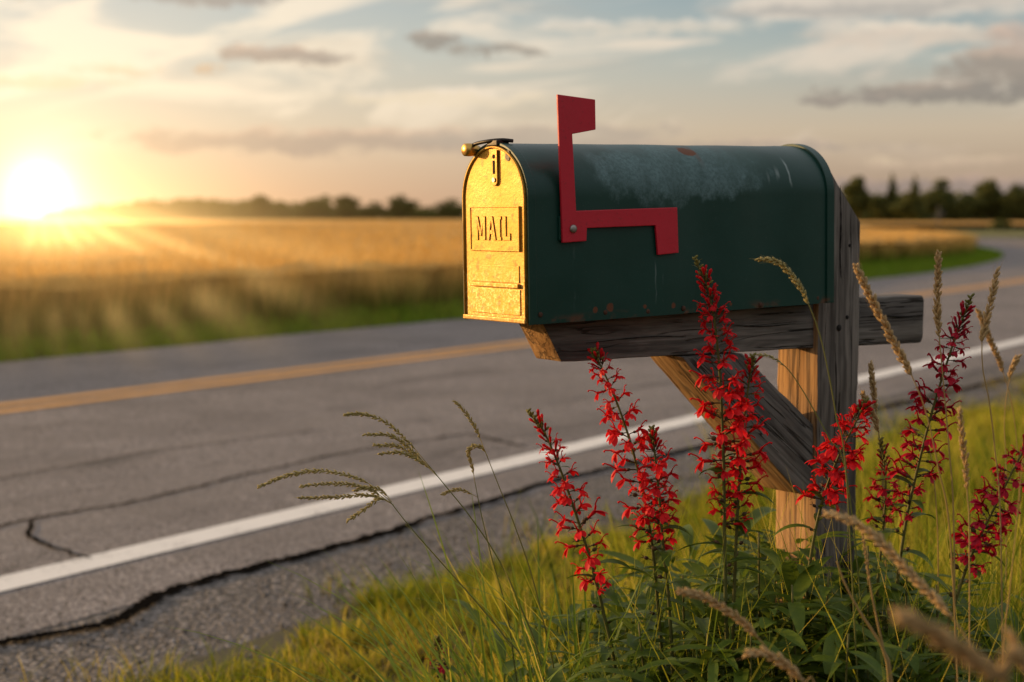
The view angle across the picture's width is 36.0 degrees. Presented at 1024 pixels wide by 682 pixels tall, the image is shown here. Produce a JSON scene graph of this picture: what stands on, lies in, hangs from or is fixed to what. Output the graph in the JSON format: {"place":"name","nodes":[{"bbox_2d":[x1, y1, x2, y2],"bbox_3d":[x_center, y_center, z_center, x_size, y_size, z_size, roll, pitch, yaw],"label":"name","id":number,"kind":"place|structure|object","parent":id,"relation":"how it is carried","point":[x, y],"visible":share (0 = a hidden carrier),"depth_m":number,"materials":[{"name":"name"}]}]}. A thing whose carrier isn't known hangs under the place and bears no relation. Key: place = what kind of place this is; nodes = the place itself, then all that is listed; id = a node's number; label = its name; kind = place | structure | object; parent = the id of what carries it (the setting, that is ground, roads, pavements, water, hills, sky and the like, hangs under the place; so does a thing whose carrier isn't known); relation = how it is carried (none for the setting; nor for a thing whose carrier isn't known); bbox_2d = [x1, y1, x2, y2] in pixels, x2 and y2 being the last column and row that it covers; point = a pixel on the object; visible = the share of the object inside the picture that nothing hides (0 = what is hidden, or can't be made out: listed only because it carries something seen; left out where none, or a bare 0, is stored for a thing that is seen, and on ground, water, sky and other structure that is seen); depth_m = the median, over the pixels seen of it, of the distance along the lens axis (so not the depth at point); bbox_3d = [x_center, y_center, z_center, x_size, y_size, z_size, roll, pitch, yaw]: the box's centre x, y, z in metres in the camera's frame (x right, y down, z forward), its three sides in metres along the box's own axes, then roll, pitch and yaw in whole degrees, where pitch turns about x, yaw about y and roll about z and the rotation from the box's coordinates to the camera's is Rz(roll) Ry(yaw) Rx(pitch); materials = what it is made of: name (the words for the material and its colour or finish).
{"place":"outdoors","nodes":[
{"label":"outdoors","id":0,"kind":"place"},
{"bbox_2d":[0,219,962,291],"bbox_3d":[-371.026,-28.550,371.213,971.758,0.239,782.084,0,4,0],"label":"crop field","id":1,"kind":"structure","parent":0,"point":[446,221],"depth_m":39.46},
{"bbox_2d":[0,220,959,298],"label":"crop ears","id":2,"kind":"object","parent":1,"relation":"on","point":[95,257],"visible":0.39,"depth_m":27.84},
{"bbox_2d":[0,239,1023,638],"bbox_3d":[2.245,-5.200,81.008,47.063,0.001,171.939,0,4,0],"label":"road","id":3,"kind":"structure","parent":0,"point":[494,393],"depth_m":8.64,"materials":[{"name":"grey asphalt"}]},
{"bbox_2d":[25,518,91,558],"bbox_3d":[-1.677,0.712,5.679,0.107,0.001,0.841,-3,5,-30],"label":"road crack","id":4,"kind":"object","parent":3,"relation":"on","point":[29,529],"visible":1,"depth_m":5.66,"materials":[{"name":"black asphalt"}]},
{"bbox_2d":[0,429,318,478],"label":"road crack","id":5,"kind":"object","parent":3,"relation":"on","point":[148,451],"visible":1,"depth_m":7.73,"materials":[{"name":"grey asphalt"}]},
{"bbox_2d":[0,440,420,525],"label":"road crack","id":6,"kind":"object","parent":3,"relation":"on","point":[178,490],"visible":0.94,"depth_m":6.63,"materials":[{"name":"grey asphalt"}]},
{"bbox_2d":[430,433,523,445],"bbox_3d":[-0.115,0.513,8.226,0.565,0.001,0.301,2,5,26],"label":"road crack","id":7,"kind":"object","parent":3,"relation":"on","point":[481,436],"visible":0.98,"depth_m":8.29,"materials":[{"name":"grey asphalt"}]},
{"bbox_2d":[0,239,1023,591],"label":"edge line","id":8,"kind":"object","parent":3,"relation":"on","point":[116,555],"visible":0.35,"depth_m":6.19,"materials":[{"name":"white paint"}]},
{"bbox_2d":[0,374,1023,644],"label":"road crack","id":9,"kind":"object","parent":3,"relation":"on","point":[140,604],"visible":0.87,"depth_m":5.33,"materials":[{"name":"black asphalt"}]},
{"bbox_2d":[0,242,1023,412],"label":"line","id":10,"kind":"object","parent":3,"relation":"on","point":[196,386],"visible":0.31,"depth_m":11.33,"materials":[{"name":"yellow paint"}]},
{"bbox_2d":[0,242,1023,406],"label":"line","id":11,"kind":"object","parent":3,"relation":"on","point":[179,383],"visible":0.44,"depth_m":11.77,"materials":[{"name":"yellow paint"}]},
{"bbox_2d":[0,239,1023,681],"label":"road shoulder","id":12,"kind":"object","parent":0,"point":[182,609],"visible":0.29,"depth_m":5.04},
{"bbox_2d":[0,383,1022,681],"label":"pebbles","id":13,"kind":"object","parent":12,"relation":"on","point":[134,623],"visible":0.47,"depth_m":5.19,"materials":[{"name":"grey gravel"}]},
{"bbox_2d":[0,218,1023,636],"bbox_3d":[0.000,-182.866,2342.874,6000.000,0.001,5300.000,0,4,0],"label":"ground","id":14,"kind":"structure","parent":0,"point":[948,226],"depth_m":152.67,"materials":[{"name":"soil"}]},
{"bbox_2d":[0,245,462,317],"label":"crop stalks","id":15,"kind":"object","parent":14,"relation":"on","point":[241,259],"visible":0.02,"depth_m":20.97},
{"bbox_2d":[0,253,463,347],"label":"crop stalks","id":16,"kind":"object","parent":14,"relation":"on","point":[162,302],"visible":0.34,"depth_m":16.65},
{"bbox_2d":[245,194,273,218],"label":"broadleaf tree","id":17,"kind":"object","parent":14,"relation":"on","point":[259,205],"visible":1,"depth_m":417.06,"materials":[{"name":"green plant"}]},
{"bbox_2d":[290,201,325,218],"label":"broadleaf tree","id":18,"kind":"object","parent":14,"relation":"on","point":[309,209],"visible":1,"depth_m":417.47,"materials":[{"name":"green plant"}]},
{"bbox_2d":[332,194,361,218],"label":"broadleaf tree","id":19,"kind":"object","parent":14,"relation":"on","point":[347,205],"visible":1,"depth_m":417.41,"materials":[{"name":"green plant"}]},
{"bbox_2d":[357,201,388,218],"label":"broadleaf tree","id":20,"kind":"object","parent":14,"relation":"on","point":[375,210],"visible":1,"depth_m":416.55,"materials":[{"name":"green plant"}]},
{"bbox_2d":[385,194,420,218],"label":"broadleaf tree","id":21,"kind":"object","parent":14,"relation":"on","point":[402,206],"visible":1,"depth_m":417.30,"materials":[{"name":"green plant"}]},
{"bbox_2d":[433,198,461,218],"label":"broadleaf tree","id":22,"kind":"object","parent":14,"relation":"on","point":[448,209],"visible":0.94,"depth_m":416.38,"materials":[{"name":"green plant"}]},
{"bbox_2d":[0,246,1003,362],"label":"grass","id":23,"kind":"structure","parent":14,"relation":"on","point":[203,333],"depth_m":16.25,"materials":[{"name":"green plant"}]},
{"bbox_2d":[40,191,1023,220],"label":"wood","id":24,"kind":"object","parent":14,"relation":"on","point":[195,208],"visible":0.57,"depth_m":457.73,"materials":[{"name":"green plant"}]},
{"bbox_2d":[841,175,872,218],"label":"broadleaf tree","id":25,"kind":"object","parent":14,"relation":"on","point":[857,195],"visible":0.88,"depth_m":249.06,"materials":[{"name":"green plant"}]},
{"bbox_2d":[870,194,885,224],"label":"broadleaf tree","id":26,"kind":"object","parent":14,"relation":"on","point":[877,207],"visible":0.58,"depth_m":252.71,"materials":[{"name":"green plant"}]},
{"bbox_2d":[879,173,903,224],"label":"conifer tree","id":27,"kind":"object","parent":14,"relation":"on","point":[891,198],"visible":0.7,"depth_m":248.88,"materials":[{"name":"green plant"}]},
{"bbox_2d":[888,191,924,224],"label":"broadleaf tree","id":28,"kind":"object","parent":14,"relation":"on","point":[898,208],"visible":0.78,"depth_m":244.07,"materials":[{"name":"green plant"}]},
{"bbox_2d":[901,174,927,224],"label":"conifer tree","id":29,"kind":"object","parent":14,"relation":"on","point":[913,213],"visible":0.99,"depth_m":243.13,"materials":[{"name":"green plant"}]},
{"bbox_2d":[860,228,980,264],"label":"crop stalks","id":30,"kind":"object","parent":14,"relation":"on","point":[965,243],"visible":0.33,"depth_m":41.42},
{"bbox_2d":[921,178,958,224],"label":"broadleaf tree","id":31,"kind":"object","parent":14,"relation":"on","point":[942,197],"visible":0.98,"depth_m":250.80,"materials":[{"name":"green plant"}]},
{"bbox_2d":[953,192,987,224],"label":"broadleaf tree","id":32,"kind":"object","parent":14,"relation":"on","point":[968,206],"visible":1,"depth_m":244.19,"materials":[{"name":"green plant"}]},
{"bbox_2d":[973,178,1004,224],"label":"broadleaf tree","id":33,"kind":"object","parent":14,"relation":"on","point":[989,190],"visible":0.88,"depth_m":245.62,"materials":[{"name":"green plant"}]},
{"bbox_2d":[998,183,1023,224],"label":"broadleaf tree","id":34,"kind":"object","parent":14,"relation":"on","point":[1011,202],"visible":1,"depth_m":242.82,"materials":[{"name":"green plant"}]},
{"bbox_2d":[0,0,1023,217],"label":"sky","id":35,"kind":"structure","parent":0,"point":[105,102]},
{"bbox_2d":[99,387,1023,681],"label":"verge","id":36,"kind":"structure","parent":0,"point":[272,641],"depth_m":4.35,"materials":[{"name":"green plant"}]},
{"bbox_2d":[256,468,620,681],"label":"grass stalk","id":37,"kind":"object","parent":36,"relation":"on","point":[374,490],"depth_m":2.30,"materials":[{"name":"green plant"}]},
{"bbox_2d":[425,635,460,681],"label":"cardinal flower","id":38,"kind":"object","parent":36,"relation":"on","point":[441,668],"visible":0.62,"depth_m":2.75,"materials":[{"name":"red plant"}]},
{"bbox_2d":[160,470,786,681],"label":"grass clump","id":39,"kind":"object","parent":36,"relation":"on","point":[394,665],"visible":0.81,"depth_m":2.61,"materials":[{"name":"green plant"}]},
{"bbox_2d":[343,411,609,681],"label":"grass stalk","id":40,"kind":"object","parent":36,"relation":"on","point":[414,455],"depth_m":2.35,"materials":[{"name":"green plant"}]},
{"bbox_2d":[399,443,601,681],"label":"grass stalk","id":41,"kind":"object","parent":36,"relation":"on","point":[472,470],"depth_m":2.53,"materials":[{"name":"green plant"}]},
{"bbox_2d":[18,372,1023,681],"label":"grass tuft","id":42,"kind":"object","parent":36,"relation":"on","point":[72,672],"visible":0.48,"depth_m":4.97,"materials":[{"name":"green plant"}]},
{"bbox_2d":[268,527,779,681],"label":"tall grass","id":43,"kind":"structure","parent":36,"relation":"on","point":[499,631],"depth_m":2.78,"materials":[{"name":"green plant"}]},
{"bbox_2d":[419,400,644,677],"bbox_3d":[0.044,0.530,2.497,0.405,0.893,0.065,0,4,0],"label":"grass stalk","id":44,"kind":"object","parent":36,"relation":"on","point":[466,414],"depth_m":2.48,"materials":[{"name":"green plant"}]},
{"bbox_2d":[100,404,1023,681],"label":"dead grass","id":45,"kind":"structure","parent":36,"relation":"on","point":[488,602],"depth_m":4.58,"materials":[{"name":"plant"}]},
{"bbox_2d":[526,408,658,674],"bbox_3d":[0.143,0.542,2.399,0.205,0.883,0.160,-2,5,-29],"label":"cardinal flower","id":46,"kind":"object","parent":36,"relation":"on","point":[591,562],"visible":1,"depth_m":2.38,"materials":[{"name":"red plant"}]},
{"bbox_2d":[587,342,696,676],"bbox_3d":[0.223,0.491,2.430,0.175,0.980,0.161,-3,5,-31],"label":"cardinal flower","id":47,"kind":"object","parent":36,"relation":"on","point":[614,434],"visible":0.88,"depth_m":2.42,"materials":[{"name":"red plant"}]},
{"bbox_2d":[608,624,676,681],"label":"leafy stem","id":48,"kind":"object","parent":36,"relation":"on","point":[631,641],"visible":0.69,"depth_m":2.34,"materials":[{"name":"green plant"}]},
{"bbox_2d":[633,424,701,677],"bbox_3d":[0.252,0.554,2.414,0.174,0.858,0.148,-3,6,-37],"label":"cardinal flower","id":49,"kind":"object","parent":36,"relation":"on","point":[660,473],"visible":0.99,"depth_m":2.38,"materials":[{"name":"red plant"}]},
{"bbox_2d":[650,575,723,681],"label":"leafy stem","id":50,"kind":"object","parent":36,"relation":"on","point":[699,605],"visible":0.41,"depth_m":2.49,"materials":[{"name":"green plant"}]},
{"bbox_2d":[448,509,925,680],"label":"grass clump","id":51,"kind":"object","parent":36,"relation":"on","point":[589,619],"visible":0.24,"depth_m":2.92,"materials":[{"name":"green plant"}]},
{"bbox_2d":[388,471,1023,681],"bbox_3d":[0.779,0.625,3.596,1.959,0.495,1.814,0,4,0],"label":"tall grass","id":52,"kind":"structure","parent":36,"relation":"on","point":[524,574],"depth_m":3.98,"materials":[{"name":"green plant"}]},
{"bbox_2d":[518,173,923,616],"bbox_3d":[0.380,0.401,2.725,0.908,1.393,0.102,-3,6,-36],"label":"mailbox post","id":53,"kind":"object","parent":36,"relation":"on","point":[848,322],"visible":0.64,"depth_m":2.75,"materials":[{"name":"brown wood"}]},
{"bbox_2d":[461,94,833,324],"bbox_3d":[0.230,-0.218,2.565,0.673,0.339,0.184,-5,6,-36],"label":"mailbox","id":54,"kind":"object","parent":53,"relation":"on","point":[564,229],"visible":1,"depth_m":2.44,"materials":[{"name":"green metal"}]},
{"bbox_2d":[462,146,527,323],"bbox_3d":[-0.026,-0.163,2.384,0.010,0.265,0.162,-5,6,-36],"label":"door","id":55,"kind":"structure","parent":54,"relation":"in","point":[494,200],"depth_m":2.38,"materials":[{"name":"gold metal"}]},
{"bbox_2d":[675,633,768,681],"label":"leafy stem","id":56,"kind":"object","parent":36,"relation":"on","point":[718,660],"visible":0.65,"depth_m":2.23,"materials":[{"name":"green plant"}]},
{"bbox_2d":[676,255,768,681],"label":"cardinal flower","id":57,"kind":"object","parent":36,"relation":"on","point":[720,394],"visible":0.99,"depth_m":2.31,"materials":[{"name":"red plant"}]},
{"bbox_2d":[671,584,792,681],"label":"grass stalk","id":58,"kind":"object","parent":36,"relation":"on","point":[700,595],"depth_m":1.78,"materials":[{"name":"plant"}]},
{"bbox_2d":[697,352,775,671],"bbox_3d":[0.341,0.501,2.364,0.142,0.971,0.187,-2,5,-25],"label":"cardinal flower","id":59,"kind":"object","parent":36,"relation":"on","point":[750,363],"visible":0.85,"depth_m":2.34,"materials":[{"name":"red plant"}]},
{"bbox_2d":[449,507,1023,681],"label":"undergrowth","id":60,"kind":"object","parent":36,"relation":"on","point":[828,642],"visible":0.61,"depth_m":2.49,"materials":[{"name":"green plant"}]},
{"bbox_2d":[717,624,797,681],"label":"leafy stem","id":61,"kind":"object","parent":36,"relation":"on","point":[775,647],"visible":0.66,"depth_m":2.19,"materials":[{"name":"green plant"}]},
{"bbox_2d":[702,532,817,674],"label":"leafy stem","id":62,"kind":"object","parent":36,"relation":"on","point":[772,555],"visible":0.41,"depth_m":2.45,"materials":[{"name":"green plant"}]},
{"bbox_2d":[733,646,814,681],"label":"grass stalk","id":63,"kind":"object","parent":36,"relation":"on","point":[783,662],"depth_m":1.68,"materials":[{"name":"plant"}]},
{"bbox_2d":[755,585,844,681],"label":"leafy stem","id":64,"kind":"object","parent":36,"relation":"on","point":[797,613],"visible":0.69,"depth_m":2.27,"materials":[{"name":"green plant"}]},
{"bbox_2d":[586,587,1022,681],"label":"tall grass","id":65,"kind":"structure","parent":36,"relation":"on","point":[893,680],"depth_m":2.39,"materials":[{"name":"green plant"}]},
{"bbox_2d":[755,256,857,677],"bbox_3d":[0.429,0.441,2.191,0.212,1.119,0.013,0,4,0],"label":"grass stalk","id":66,"kind":"object","parent":36,"relation":"on","point":[774,261],"depth_m":2.16,"materials":[{"name":"plant"}]},
{"bbox_2d":[597,387,1023,681],"bbox_3d":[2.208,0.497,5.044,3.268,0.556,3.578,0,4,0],"label":"tall grass","id":67,"kind":"structure","parent":36,"relation":"on","point":[862,478],"depth_m":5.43,"materials":[{"name":"green plant"}]},
{"bbox_2d":[756,353,868,681],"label":"grass stalk","id":68,"kind":"object","parent":36,"relation":"on","point":[766,355],"depth_m":2.22,"materials":[{"name":"plant"}]},
{"bbox_2d":[777,546,850,652],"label":"leafy stem","id":69,"kind":"object","parent":36,"relation":"on","point":[825,568],"visible":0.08,"depth_m":2.68,"materials":[{"name":"green plant"}]},
{"bbox_2d":[771,570,859,681],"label":"leafy stem","id":70,"kind":"object","parent":36,"relation":"on","point":[824,591],"visible":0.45,"depth_m":2.34,"materials":[{"name":"green plant"}]},
{"bbox_2d":[772,397,875,667],"bbox_3d":[0.463,0.534,2.421,0.185,0.897,0.143,2,5,22],"label":"cardinal flower","id":71,"kind":"object","parent":36,"relation":"on","point":[835,475],"visible":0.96,"depth_m":2.40,"materials":[{"name":"red plant"}]},
{"bbox_2d":[647,550,1023,681],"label":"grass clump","id":72,"kind":"object","parent":36,"relation":"on","point":[1022,677],"visible":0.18,"depth_m":2.60,"materials":[{"name":"green plant"}]},
{"bbox_2d":[796,633,906,681],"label":"leafy stem","id":73,"kind":"object","parent":36,"relation":"on","point":[873,663],"visible":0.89,"depth_m":2.14,"materials":[{"name":"green plant"}]},
{"bbox_2d":[831,546,895,677],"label":"leafy stem","id":74,"kind":"object","parent":36,"relation":"on","point":[868,609],"visible":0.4,"depth_m":2.49,"materials":[{"name":"green plant"}]},
{"bbox_2d":[836,561,892,681],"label":"grass stalk","id":75,"kind":"object","parent":36,"relation":"on","point":[875,636],"depth_m":1.98,"materials":[{"name":"plant"}]},
{"bbox_2d":[860,390,885,601],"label":"grass stalk","id":76,"kind":"object","parent":36,"relation":"on","point":[873,415],"depth_m":2.67,"materials":[{"name":"plant"}]},
{"bbox_2d":[861,533,889,681],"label":"grass stalk","id":77,"kind":"object","parent":36,"relation":"on","point":[872,598],"depth_m":1.98,"materials":[{"name":"plant"}]},
{"bbox_2d":[868,360,884,587],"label":"grass stalk","id":78,"kind":"object","parent":36,"relation":"on","point":[872,384],"depth_m":2.76,"materials":[{"name":"plant"}]},
{"bbox_2d":[738,511,1023,681],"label":"grass clump","id":79,"kind":"object","parent":36,"relation":"on","point":[1019,616],"visible":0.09,"depth_m":2.89,"materials":[{"name":"green plant"}]},
{"bbox_2d":[848,436,916,627],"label":"cardinal flower","id":80,"kind":"object","parent":36,"relation":"on","point":[884,492],"visible":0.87,"depth_m":2.58,"materials":[{"name":"red plant"}]},
{"bbox_2d":[841,638,942,681],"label":"leafy stem","id":81,"kind":"object","parent":36,"relation":"on","point":[913,663],"visible":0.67,"depth_m":2.23,"materials":[{"name":"green plant"}]},
{"bbox_2d":[811,509,1000,681],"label":"grass stalk","id":82,"kind":"object","parent":36,"relation":"on","point":[914,579],"depth_m":1.70,"materials":[{"name":"plant"}]},
{"bbox_2d":[853,258,958,681],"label":"grass stalk","id":83,"kind":"object","parent":36,"relation":"on","point":[880,316],"depth_m":2.05,"materials":[{"name":"plant"}]},
{"bbox_2d":[862,560,962,681],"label":"leafy stem","id":84,"kind":"object","parent":36,"relation":"on","point":[900,587],"visible":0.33,"depth_m":2.44,"materials":[{"name":"green plant"}]},
{"bbox_2d":[899,425,938,617],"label":"grass stalk","id":85,"kind":"object","parent":36,"relation":"on","point":[906,428],"depth_m":2.63,"materials":[{"name":"plant"}]},
{"bbox_2d":[877,293,975,643],"bbox_3d":[0.619,0.457,2.487,0.149,1.064,0.161,4,6,43],"label":"cardinal flower","id":86,"kind":"object","parent":36,"relation":"on","point":[938,404],"visible":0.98,"depth_m":2.46,"materials":[{"name":"red plant"}]},
{"bbox_2d":[915,585,970,681],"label":"leafy stem","id":87,"kind":"object","parent":36,"relation":"on","point":[944,597],"visible":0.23,"depth_m":2.53,"materials":[{"name":"green plant"}]},
{"bbox_2d":[931,249,955,681],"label":"grass stalk","id":88,"kind":"object","parent":36,"relation":"on","point":[937,310],"depth_m":2.20,"materials":[{"name":"plant"}]},
{"bbox_2d":[880,599,1023,681],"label":"grass stalk","id":89,"kind":"object","parent":36,"relation":"on","point":[970,657],"depth_m":1.02,"materials":[{"name":"plant"}]},
{"bbox_2d":[955,406,969,681],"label":"grass stalk","id":90,"kind":"object","parent":36,"relation":"on","point":[962,444],"depth_m":2.07,"materials":[{"name":"plant"}]},
{"bbox_2d":[904,434,1023,681],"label":"cardinal flower","id":91,"kind":"object","parent":36,"relation":"on","point":[976,541],"visible":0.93,"depth_m":2.32,"materials":[{"name":"red plant"}]},
{"bbox_2d":[963,624,1008,681],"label":"leafy stem","id":92,"kind":"object","parent":36,"relation":"on","point":[994,635],"visible":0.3,"depth_m":2.43,"materials":[{"name":"green plant"}]},
{"bbox_2d":[978,259,1003,650],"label":"grass stalk","id":93,"kind":"object","parent":36,"relation":"on","point":[987,315],"depth_m":2.16,"materials":[{"name":"plant"}]},
{"bbox_2d":[974,308,1021,607],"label":"grass stalk","id":94,"kind":"object","parent":36,"relation":"on","point":[994,347],"depth_m":3.01,"materials":[{"name":"plant"}]},
{"bbox_2d":[1002,459,1022,660],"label":"grass stalk","id":95,"kind":"object","parent":36,"relation":"on","point":[1012,563],"depth_m":1.93,"materials":[{"name":"plant"}]},
{"bbox_2d":[1001,625,1023,673],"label":"grass stalk","id":96,"kind":"object","parent":36,"relation":"on","point":[1010,636],"depth_m":1.22,"materials":[{"name":"plant"}]},
{"bbox_2d":[1004,354,1022,616],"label":"grass stalk","id":97,"kind":"object","parent":36,"relation":"on","point":[1015,362],"depth_m":2.92,"materials":[{"name":"plant"}]},
{"bbox_2d":[860,221,1023,223],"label":"field","id":98,"kind":"structure","parent":0,"point":[932,222],"depth_m":196.01,"materials":[{"name":"plant"}]},
{"bbox_2d":[924,230,1023,236],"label":"meadow","id":99,"kind":"structure","parent":0,"point":[1018,233],"depth_m":121.75,"materials":[{"name":"plant"}]},
{"bbox_2d":[933,206,944,230],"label":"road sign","id":100,"kind":"object","parent":99,"relation":"on","point":[941,214],"visible":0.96,"depth_m":117.56,"materials":[{"name":"grey metal"}]},
{"bbox_2d":[988,219,1013,230],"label":"bush","id":101,"kind":"object","parent":99,"relation":"on","point":[996,225],"visible":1,"depth_m":139.37,"materials":[{"name":"green plant"}]},
{"bbox_2d":[1009,367,1023,407],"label":"grass","id":102,"kind":"structure","parent":0,"point":[1021,381],"depth_m":9.77,"materials":[{"name":"plant"}]}
]}

